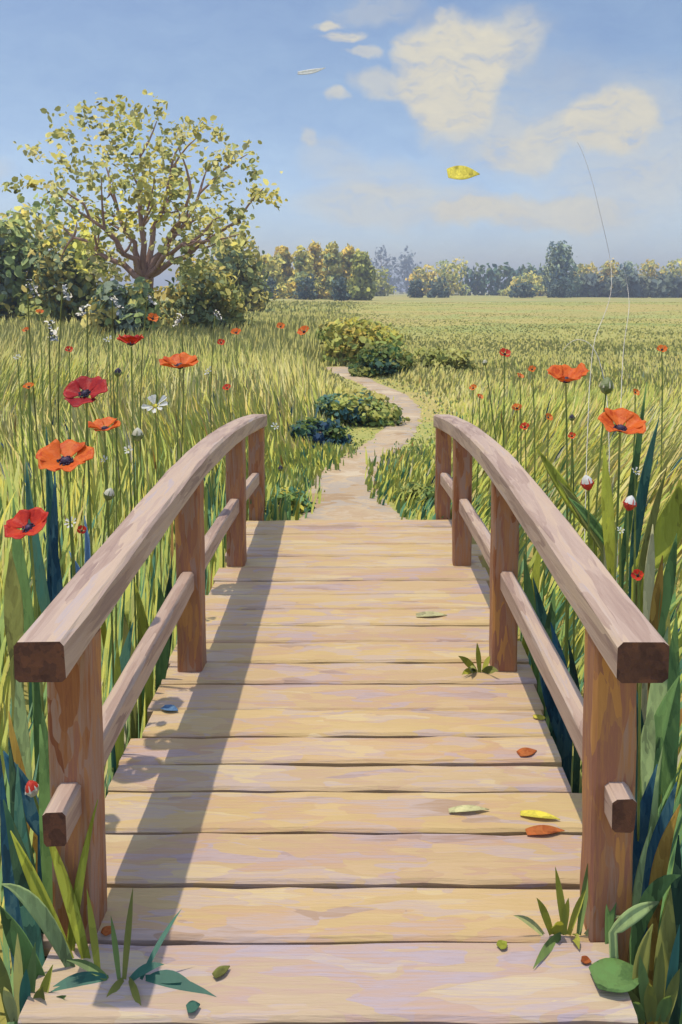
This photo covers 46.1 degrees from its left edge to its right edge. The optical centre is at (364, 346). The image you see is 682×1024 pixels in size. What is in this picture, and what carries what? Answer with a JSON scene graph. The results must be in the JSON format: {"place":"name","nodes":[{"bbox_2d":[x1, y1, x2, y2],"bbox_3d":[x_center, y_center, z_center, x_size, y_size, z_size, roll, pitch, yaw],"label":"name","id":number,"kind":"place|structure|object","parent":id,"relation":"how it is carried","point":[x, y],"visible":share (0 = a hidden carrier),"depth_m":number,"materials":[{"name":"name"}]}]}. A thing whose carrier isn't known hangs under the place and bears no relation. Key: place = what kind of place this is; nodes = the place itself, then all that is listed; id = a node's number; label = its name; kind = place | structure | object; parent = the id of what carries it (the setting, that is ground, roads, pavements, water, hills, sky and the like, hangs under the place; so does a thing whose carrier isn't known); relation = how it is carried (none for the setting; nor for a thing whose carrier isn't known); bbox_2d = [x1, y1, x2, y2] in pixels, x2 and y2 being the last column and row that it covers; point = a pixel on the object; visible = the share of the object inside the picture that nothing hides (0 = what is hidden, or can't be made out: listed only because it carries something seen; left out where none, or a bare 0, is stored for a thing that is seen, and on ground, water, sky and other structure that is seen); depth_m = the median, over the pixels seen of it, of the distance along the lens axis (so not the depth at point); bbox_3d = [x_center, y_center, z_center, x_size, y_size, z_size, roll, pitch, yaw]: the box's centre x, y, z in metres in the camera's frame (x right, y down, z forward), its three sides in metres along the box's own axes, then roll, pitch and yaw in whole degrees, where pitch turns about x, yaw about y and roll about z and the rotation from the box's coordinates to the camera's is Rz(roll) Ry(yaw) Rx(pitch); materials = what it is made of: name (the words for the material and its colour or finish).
{"place":"outdoors","nodes":[
{"label":"outdoors","id":0,"kind":"place"},
{"bbox_2d":[44,320,64,587],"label":"flower","id":1,"kind":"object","parent":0,"point":[55,336],"depth_m":3.92,"materials":[{"name":"green plant"}]},
{"bbox_2d":[58,284,71,540],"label":"flower","id":2,"kind":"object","parent":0,"point":[65,292],"depth_m":4.42,"materials":[{"name":"green plant"}]},
{"bbox_2d":[109,296,123,498],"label":"flower","id":3,"kind":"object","parent":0,"point":[115,302],"depth_m":5.02,"materials":[{"name":"green plant"}]},
{"bbox_2d":[173,313,183,456],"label":"nodding grass","id":4,"kind":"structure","parent":0,"point":[178,320],"depth_m":5.22,"materials":[{"name":"green plant"}]},
{"bbox_2d":[0,291,681,1023],"bbox_3d":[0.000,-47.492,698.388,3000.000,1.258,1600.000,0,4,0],"label":"ground","id":5,"kind":"structure","parent":0,"point":[530,305],"depth_m":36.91,"materials":[{"name":"green plant"}]},
{"bbox_2d":[13,354,25,508],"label":"white flower","id":6,"kind":"object","parent":5,"relation":"on","point":[17,358],"visible":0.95,"depth_m":4.04,"materials":[{"name":"green plant"}]},
{"bbox_2d":[3,680,48,883],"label":"strap leaf plant","id":7,"kind":"object","parent":5,"relation":"on","point":[19,739],"visible":0.36,"depth_m":2.27,"materials":[{"name":"green plant"}]},
{"bbox_2d":[4,507,48,716],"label":"poppy","id":8,"kind":"object","parent":5,"relation":"on","point":[37,516],"visible":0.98,"depth_m":2.23,"materials":[{"name":"red plant"}]},
{"bbox_2d":[22,327,30,478],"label":"poppy","id":9,"kind":"object","parent":5,"relation":"on","point":[24,329],"visible":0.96,"depth_m":5.53,"materials":[{"name":"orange plant"}]},
{"bbox_2d":[0,202,55,321],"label":"bush","id":10,"kind":"object","parent":5,"relation":"on","point":[17,242],"visible":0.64,"depth_m":28.94,"materials":[{"name":"green plant"}]},
{"bbox_2d":[23,382,39,616],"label":"poppy","id":11,"kind":"object","parent":5,"relation":"on","point":[28,385],"visible":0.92,"depth_m":3.04,"materials":[{"name":"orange plant"}]},
{"bbox_2d":[25,780,38,813],"bbox_3d":[-0.791,1.475,2.045,0.125,0.772,0.037,-1,4,-10],"label":"poppy bud","id":12,"kind":"object","parent":5,"relation":"on","point":[31,788],"visible":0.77,"depth_m":2.00,"materials":[{"name":"red plant"}]},
{"bbox_2d":[25,279,44,509],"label":"flower","id":13,"kind":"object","parent":5,"relation":"on","point":[32,286],"depth_m":4.21,"materials":[{"name":"green plant"}]},
{"bbox_2d":[36,309,43,435],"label":"poppy","id":14,"kind":"object","parent":5,"relation":"on","point":[38,310],"visible":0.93,"depth_m":6.03,"materials":[{"name":"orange plant"}]},
{"bbox_2d":[4,427,90,797],"bbox_3d":[-1.021,1.046,2.655,0.280,1.515,0.352,0,4,0],"label":"strap leaf plant","id":15,"kind":"object","parent":5,"relation":"on","point":[19,619],"visible":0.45,"depth_m":2.61,"materials":[{"name":"green plant"}]},
{"bbox_2d":[0,724,97,978],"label":"strap leaf plant","id":16,"kind":"object","parent":5,"relation":"on","point":[28,914],"visible":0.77,"depth_m":1.82,"materials":[{"name":"green plant"}]},
{"bbox_2d":[36,439,94,577],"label":"poppy","id":17,"kind":"object","parent":5,"relation":"on","point":[49,457],"visible":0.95,"depth_m":2.49,"materials":[{"name":"orange plant"}]},
{"bbox_2d":[17,222,118,323],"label":"bush","id":18,"kind":"object","parent":5,"relation":"on","point":[81,290],"visible":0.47,"depth_m":27.10,"materials":[{"name":"green plant"}]},
{"bbox_2d":[76,304,90,521],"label":"flower","id":19,"kind":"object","parent":5,"relation":"on","point":[81,313],"depth_m":4.61,"materials":[{"name":"green plant"}]},
{"bbox_2d":[63,376,107,555],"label":"poppy","id":20,"kind":"object","parent":5,"relation":"on","point":[94,387],"visible":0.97,"depth_m":2.64,"materials":[{"name":"red plant"}]},
{"bbox_2d":[88,417,120,671],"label":"poppy","id":21,"kind":"object","parent":5,"relation":"on","point":[103,424],"visible":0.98,"depth_m":2.89,"materials":[{"name":"orange plant"}]},
{"bbox_2d":[101,455,113,686],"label":"white flower","id":22,"kind":"object","parent":5,"relation":"on","point":[104,459],"visible":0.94,"depth_m":2.88,"materials":[{"name":"green plant"}]},
{"bbox_2d":[102,488,114,544],"bbox_3d":[-0.918,1.138,2.799,0.128,1.315,0.040,1,4,16],"label":"poppy bud","id":23,"kind":"object","parent":5,"relation":"on","point":[109,494],"visible":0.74,"depth_m":2.74,"materials":[{"name":"plant"}]},
{"bbox_2d":[103,335,114,530],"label":"white flower","id":24,"kind":"object","parent":5,"relation":"on","point":[111,425],"visible":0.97,"depth_m":4.65,"materials":[{"name":"green plant"}]},
{"bbox_2d":[114,368,121,657],"bbox_3d":[-1.037,0.905,3.386,0.078,1.642,0.034,4,6,44],"label":"poppy bud","id":25,"kind":"object","parent":5,"relation":"on","point":[117,372],"visible":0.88,"depth_m":3.35,"materials":[{"name":"plant"}]},
{"bbox_2d":[80,276,171,335],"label":"bush","id":26,"kind":"object","parent":5,"relation":"on","point":[132,302],"visible":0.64,"depth_m":19.94,"materials":[{"name":"green plant"}]},
{"bbox_2d":[117,334,143,724],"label":"poppy","id":27,"kind":"object","parent":5,"relation":"on","point":[130,340],"visible":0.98,"depth_m":3.28,"materials":[{"name":"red plant"}]},
{"bbox_2d":[124,445,137,737],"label":"white flower","id":28,"kind":"object","parent":5,"relation":"on","point":[134,577],"visible":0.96,"depth_m":3.03,"materials":[{"name":"green plant"}]},
{"bbox_2d":[131,427,143,737],"bbox_3d":[-0.846,1.045,3.036,0.047,1.492,0.058,0,4,0],"label":"poppy bud","id":29,"kind":"object","parent":5,"relation":"on","point":[137,434],"visible":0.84,"depth_m":2.99,"materials":[{"name":"plant"}]},
{"bbox_2d":[111,569,172,775],"bbox_3d":[-0.813,1.335,2.905,0.104,0.912,0.610,0,4,3],"label":"strap leaf plant","id":30,"kind":"object","parent":5,"relation":"on","point":[121,662],"visible":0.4,"depth_m":2.98,"materials":[{"name":"green plant"}]},
{"bbox_2d":[0,89,287,294],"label":"spreading tree","id":31,"kind":"object","parent":5,"relation":"on","point":[149,266],"visible":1,"depth_m":21.45,"materials":[{"name":"green plant"}]},
{"bbox_2d":[140,292,156,495],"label":"flower","id":32,"kind":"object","parent":5,"relation":"on","point":[152,299],"depth_m":5.02,"materials":[{"name":"green plant"}]},
{"bbox_2d":[147,313,158,445],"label":"poppy","id":33,"kind":"object","parent":5,"relation":"on","point":[156,317],"visible":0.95,"depth_m":6.02,"materials":[{"name":"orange plant"}]},
{"bbox_2d":[141,395,167,587],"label":"white flower","id":34,"kind":"object","parent":5,"relation":"on","point":[152,398],"visible":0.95,"depth_m":3.63,"materials":[{"name":"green plant"}]},
{"bbox_2d":[159,352,198,461],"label":"poppy","id":35,"kind":"object","parent":5,"relation":"on","point":[181,360],"visible":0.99,"depth_m":4.02,"materials":[{"name":"orange plant"}]},
{"bbox_2d":[153,257,257,329],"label":"bush","id":36,"kind":"object","parent":5,"relation":"on","point":[204,303],"visible":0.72,"depth_m":24.50,"materials":[{"name":"green plant"}]},
{"bbox_2d":[201,231,275,311],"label":"bush","id":37,"kind":"object","parent":5,"relation":"on","point":[247,265],"visible":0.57,"depth_m":44.19,"materials":[{"name":"green plant"}]},
{"bbox_2d":[257,276,279,298],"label":"bush","id":38,"kind":"object","parent":5,"relation":"on","point":[273,285],"visible":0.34,"depth_m":104.16,"materials":[{"name":"green plant"}]},
{"bbox_2d":[255,253,287,298],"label":"tree","id":39,"kind":"object","parent":5,"relation":"on","point":[272,269],"visible":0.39,"depth_m":108.75,"materials":[{"name":"green plant"}]},
{"bbox_2d":[273,245,293,296],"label":"tree","id":40,"kind":"object","parent":5,"relation":"on","point":[283,253],"visible":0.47,"depth_m":118.64,"materials":[{"name":"green plant"}]},
{"bbox_2d":[265,486,315,512],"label":"bush","id":41,"kind":"object","parent":5,"relation":"on","point":[296,494],"visible":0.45,"depth_m":5.60,"materials":[{"name":"green plant"}]},
{"bbox_2d":[285,245,317,298],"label":"tree","id":42,"kind":"object","parent":5,"relation":"on","point":[303,267],"visible":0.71,"depth_m":116.60,"materials":[{"name":"green plant"}]},
{"bbox_2d":[292,274,317,299],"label":"bush","id":43,"kind":"object","parent":5,"relation":"on","point":[308,286],"visible":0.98,"depth_m":104.25,"materials":[{"name":"green plant"}]},
{"bbox_2d":[307,240,325,298],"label":"tree","id":44,"kind":"object","parent":5,"relation":"on","point":[314,252],"visible":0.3,"depth_m":122.58,"materials":[{"name":"green plant"}]},
{"bbox_2d":[284,417,352,445],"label":"bush","id":45,"kind":"object","parent":5,"relation":"on","point":[328,430],"visible":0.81,"depth_m":7.99,"materials":[{"name":"blue plant"}]},
{"bbox_2d":[316,241,348,299],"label":"tree","id":46,"kind":"object","parent":5,"relation":"on","point":[332,258],"visible":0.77,"depth_m":118.68,"materials":[{"name":"green plant"}]},
{"bbox_2d":[13,414,668,1023],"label":"footbridge","id":47,"kind":"object","parent":5,"relation":"on","point":[301,772],"visible":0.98,"depth_m":2.24,"materials":[{"name":"brown wood"}]},
{"bbox_2d":[0,933,65,1022],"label":"grass tuft","id":48,"kind":"object","parent":47,"relation":"on","point":[24,985],"visible":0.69,"depth_m":1.72,"materials":[{"name":"green plant"}]},
{"bbox_2d":[49,889,215,1004],"bbox_3d":[-0.497,1.299,1.726,0.410,0.210,0.110,0,4,0],"label":"grass tuft","id":49,"kind":"object","parent":47,"relation":"on","point":[94,973],"visible":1,"depth_m":1.75,"materials":[{"name":"green plant"}]},
{"bbox_2d":[448,805,488,812],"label":"fallen leaf","id":50,"kind":"object","parent":47,"relation":"on","point":[464,808],"visible":1,"depth_m":2.31,"materials":[{"name":"plant"}]},
{"bbox_2d":[459,644,497,674],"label":"grass tuft","id":51,"kind":"object","parent":47,"relation":"on","point":[471,668],"visible":1,"depth_m":3.14,"materials":[{"name":"plant"}]},
{"bbox_2d":[520,810,559,819],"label":"fallen leaf","id":52,"kind":"object","parent":47,"relation":"on","point":[536,814],"visible":1,"depth_m":2.28,"materials":[{"name":"plant"}]},
{"bbox_2d":[525,825,564,834],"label":"fallen leaf","id":53,"kind":"object","parent":47,"relation":"on","point":[540,829],"visible":1,"depth_m":2.21,"materials":[{"name":"plant"}]},
{"bbox_2d":[513,864,620,968],"bbox_3d":[0.474,1.275,1.838,0.234,0.214,0.103,-1,4,-14],"label":"grass tuft","id":54,"kind":"object","parent":47,"relation":"on","point":[558,929],"visible":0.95,"depth_m":1.86,"materials":[{"name":"green plant"}]},
{"bbox_2d":[589,958,639,992],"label":"broad leaf","id":55,"kind":"object","parent":47,"relation":"on","point":[614,975],"visible":0.86,"depth_m":1.74,"materials":[{"name":"green plant"}]},
{"bbox_2d":[628,924,679,1022],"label":"grass tuft","id":56,"kind":"object","parent":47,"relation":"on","point":[652,1004],"visible":0.86,"depth_m":1.72,"materials":[{"name":"green plant"}]},
{"bbox_2d":[332,276,351,300],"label":"bush","id":57,"kind":"object","parent":5,"relation":"on","point":[337,292],"visible":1,"depth_m":104.32,"materials":[{"name":"green plant"}]},
{"bbox_2d":[336,243,359,299],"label":"tree","id":58,"kind":"object","parent":5,"relation":"on","point":[348,251],"visible":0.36,"depth_m":120.62,"materials":[{"name":"green plant"}]},
{"bbox_2d":[309,316,408,364],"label":"bush","id":59,"kind":"object","parent":5,"relation":"on","point":[352,337],"visible":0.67,"depth_m":16.68,"materials":[{"name":"green plant"}]},
{"bbox_2d":[313,388,409,426],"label":"bush","id":60,"kind":"object","parent":5,"relation":"on","point":[355,406],"visible":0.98,"depth_m":9.21,"materials":[{"name":"green plant"}]},
{"bbox_2d":[347,250,376,300],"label":"tree","id":61,"kind":"object","parent":5,"relation":"on","point":[361,286],"visible":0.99,"depth_m":116.70,"materials":[{"name":"green plant"}]},
{"bbox_2d":[348,342,415,376],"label":"bush","id":62,"kind":"object","parent":5,"relation":"on","point":[375,359],"visible":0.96,"depth_m":14.47,"materials":[{"name":"green plant"}]},
{"bbox_2d":[371,266,396,295],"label":"tree","id":63,"kind":"object","parent":5,"relation":"on","point":[380,284],"visible":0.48,"depth_m":189.12,"materials":[{"name":"green plant"}]},
{"bbox_2d":[370,245,398,292],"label":"distant tree","id":64,"kind":"object","parent":5,"relation":"on","point":[388,267],"visible":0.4,"depth_m":426.22,"materials":[{"name":"blue plant"}]},
{"bbox_2d":[393,245,421,293],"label":"distant tree","id":65,"kind":"object","parent":5,"relation":"on","point":[405,265],"visible":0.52,"depth_m":426.01,"materials":[{"name":"blue plant"}]},
{"bbox_2d":[396,481,434,502],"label":"bush","id":66,"kind":"object","parent":5,"relation":"on","point":[417,488],"visible":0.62,"depth_m":5.82,"materials":[{"name":"green plant"}]},
{"bbox_2d":[407,278,423,297],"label":"bush","id":67,"kind":"object","parent":5,"relation":"on","point":[415,291],"visible":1,"depth_m":159.61,"materials":[{"name":"green plant"}]},
{"bbox_2d":[405,264,437,295],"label":"tree","id":68,"kind":"object","parent":5,"relation":"on","point":[423,275],"visible":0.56,"depth_m":190.84,"materials":[{"name":"yellow plant"}]},
{"bbox_2d":[427,275,450,297],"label":"bush","id":69,"kind":"object","parent":5,"relation":"on","point":[434,291],"visible":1,"depth_m":158.95,"materials":[{"name":"green plant"}]},
{"bbox_2d":[412,346,479,372],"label":"bush","id":70,"kind":"object","parent":5,"relation":"on","point":[446,358],"visible":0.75,"depth_m":14.87,"materials":[{"name":"green plant"}]},
{"bbox_2d":[428,257,470,295],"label":"tree","id":71,"kind":"object","parent":5,"relation":"on","point":[452,280],"visible":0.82,"depth_m":190.00,"materials":[{"name":"green plant"}]},
{"bbox_2d":[499,348,510,447],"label":"poppy","id":72,"kind":"object","parent":5,"relation":"on","point":[502,350],"visible":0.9,"depth_m":4.62,"materials":[{"name":"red plant"}]},
{"bbox_2d":[459,262,552,295],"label":"hedge","id":73,"kind":"object","parent":5,"relation":"on","point":[479,283],"visible":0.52,"depth_m":213.70,"materials":[{"name":"green plant"}]},
{"bbox_2d":[506,281,537,297],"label":"bush","id":74,"kind":"object","parent":5,"relation":"on","point":[524,288],"visible":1,"depth_m":159.01,"materials":[{"name":"green plant"}]},
{"bbox_2d":[497,270,547,295],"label":"field tree","id":75,"kind":"object","parent":5,"relation":"on","point":[537,282],"visible":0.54,"depth_m":194.22,"materials":[{"name":"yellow plant"}]},
{"bbox_2d":[528,365,535,480],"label":"poppy","id":76,"kind":"object","parent":5,"relation":"on","point":[533,369],"visible":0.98,"depth_m":5.25,"materials":[{"name":"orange plant"}]},
{"bbox_2d":[542,413,552,603],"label":"poppy","id":77,"kind":"object","parent":5,"relation":"on","point":[548,418],"visible":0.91,"depth_m":4.05,"materials":[{"name":"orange plant"}]},
{"bbox_2d":[522,551,580,792],"bbox_3d":[0.699,1.306,3.101,0.119,0.943,0.804,0,4,2],"label":"strap leaf plant","id":78,"kind":"object","parent":5,"relation":"on","point":[559,734],"visible":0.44,"depth_m":2.92,"materials":[{"name":"green plant"}]},
{"bbox_2d":[546,276,573,297],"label":"bush","id":79,"kind":"object","parent":5,"relation":"on","point":[558,286],"visible":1,"depth_m":159.31,"materials":[{"name":"green plant"}]},
{"bbox_2d":[540,240,582,296],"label":"round tree","id":80,"kind":"object","parent":5,"relation":"on","point":[556,268],"visible":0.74,"depth_m":167.85,"materials":[{"name":"green plant"}]},
{"bbox_2d":[546,362,589,663],"bbox_3d":[0.772,0.921,3.110,0.154,1.721,0.150,-1,4,-18],"label":"poppy","id":81,"kind":"object","parent":5,"relation":"on","point":[565,373],"visible":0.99,"depth_m":3.09,"materials":[{"name":"orange plant"}]},
{"bbox_2d":[567,414,574,666],"bbox_3d":[0.891,1.012,3.490,0.027,1.451,0.048,0,4,0],"label":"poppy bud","id":82,"kind":"object","parent":5,"relation":"on","point":[572,417],"visible":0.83,"depth_m":3.46,"materials":[{"name":"plant"}]},
{"bbox_2d":[568,432,575,750],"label":"poppy","id":83,"kind":"object","parent":5,"relation":"on","point":[572,434],"visible":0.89,"depth_m":3.26,"materials":[{"name":"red plant"}]},
{"bbox_2d":[573,261,598,276],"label":"tree","id":84,"kind":"object","parent":5,"relation":"on","point":[583,268],"visible":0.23,"depth_m":188.76,"materials":[{"name":"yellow plant"}]},
{"bbox_2d":[580,475,594,547],"bbox_3d":[0.755,1.114,2.639,0.109,1.403,0.044,-1,4,-10],"label":"poppy bud","id":85,"kind":"object","parent":5,"relation":"on","point":[587,482],"visible":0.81,"depth_m":2.58,"materials":[{"name":"white plant"}]},
{"bbox_2d":[537,382,646,588],"bbox_3d":[0.862,0.952,2.976,0.411,1.627,0.213,0,4,0],"label":"strap leaf plant","id":86,"kind":"object","parent":5,"relation":"on","point":[579,511],"visible":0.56,"depth_m":3.04,"materials":[{"name":"plant"}]},
{"bbox_2d":[577,142,611,541],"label":"bent grass","id":87,"kind":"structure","parent":5,"relation":"on","point":[593,347],"depth_m":4.21,"materials":[{"name":"plant"}]},
{"bbox_2d":[592,377,614,553],"bbox_3d":[0.875,0.946,2.977,0.072,1.676,0.063,0,4,0],"label":"poppy bud","id":88,"kind":"object","parent":5,"relation":"on","point":[606,385],"visible":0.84,"depth_m":2.92,"materials":[{"name":"plant"}]},
{"bbox_2d":[598,258,620,287],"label":"tree","id":89,"kind":"object","parent":5,"relation":"on","point":[606,267],"visible":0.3,"depth_m":190.74,"materials":[{"name":"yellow plant"}]},
{"bbox_2d":[598,408,645,580],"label":"poppy","id":90,"kind":"object","parent":5,"relation":"on","point":[620,417],"visible":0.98,"depth_m":2.49,"materials":[{"name":"orange plant"}]},
{"bbox_2d":[569,269,681,297],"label":"hedge","id":91,"kind":"object","parent":5,"relation":"on","point":[591,286],"visible":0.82,"depth_m":176.05,"materials":[{"name":"green plant"}]},
{"bbox_2d":[616,261,638,296],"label":"tree","id":92,"kind":"object","parent":5,"relation":"on","point":[628,267],"visible":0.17,"depth_m":190.21,"materials":[{"name":"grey plant"}]},
{"bbox_2d":[623,495,636,595],"bbox_3d":[0.771,1.134,2.396,0.039,1.404,0.064,-2,4,-25],"label":"poppy bud","id":93,"kind":"object","parent":5,"relation":"on","point":[629,503],"visible":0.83,"depth_m":2.34,"materials":[{"name":"white plant"}]},
{"bbox_2d":[632,467,639,603],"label":"white flower","id":94,"kind":"object","parent":5,"relation":"on","point":[634,580],"visible":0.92,"depth_m":2.55,"materials":[{"name":"green plant"}]},
{"bbox_2d":[631,569,643,840],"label":"poppy","id":95,"kind":"object","parent":5,"relation":"on","point":[636,571],"visible":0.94,"depth_m":2.03,"materials":[{"name":"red plant"}]},
{"bbox_2d":[601,418,681,807],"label":"strap leaf plant","id":96,"kind":"object","parent":5,"relation":"on","point":[662,536],"visible":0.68,"depth_m":2.65,"materials":[{"name":"plant"}]},
{"bbox_2d":[605,764,681,1023],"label":"strap leaf plant","id":97,"kind":"object","parent":5,"relation":"on","point":[652,881],"visible":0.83,"depth_m":1.85,"materials":[{"name":"green plant"}]},
{"bbox_2d":[637,259,665,295],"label":"tree","id":98,"kind":"object","parent":5,"relation":"on","point":[649,267],"visible":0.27,"depth_m":194.68,"materials":[{"name":"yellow plant"}]},
{"bbox_2d":[635,611,679,848],"bbox_3d":[0.901,1.288,2.435,0.122,1.066,0.562,2,5,27],"label":"strap leaf plant","id":99,"kind":"object","parent":5,"relation":"on","point":[660,727],"visible":0.48,"depth_m":2.41,"materials":[{"name":"green plant"}]},
{"bbox_2d":[657,344,666,481],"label":"poppy","id":100,"kind":"object","parent":5,"relation":"on","point":[660,346],"visible":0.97,"depth_m":5.04,"materials":[{"name":"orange plant"}]},
{"bbox_2d":[652,258,681,297],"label":"tree","id":101,"kind":"object","parent":5,"relation":"on","point":[672,269],"visible":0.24,"depth_m":194.81,"materials":[{"name":"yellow plant"}]},
{"bbox_2d":[0,0,681,291],"label":"sky","id":102,"kind":"structure","parent":0,"point":[364,144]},
{"bbox_2d":[299,367,421,520],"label":"path","id":103,"kind":"structure","parent":0,"point":[345,495],"depth_m":6.66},
{"bbox_2d":[447,165,479,179],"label":"drifting leaf","id":104,"kind":"object","parent":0,"point":[460,172],"visible":1,"depth_m":9.89,"materials":[{"name":"plant"}]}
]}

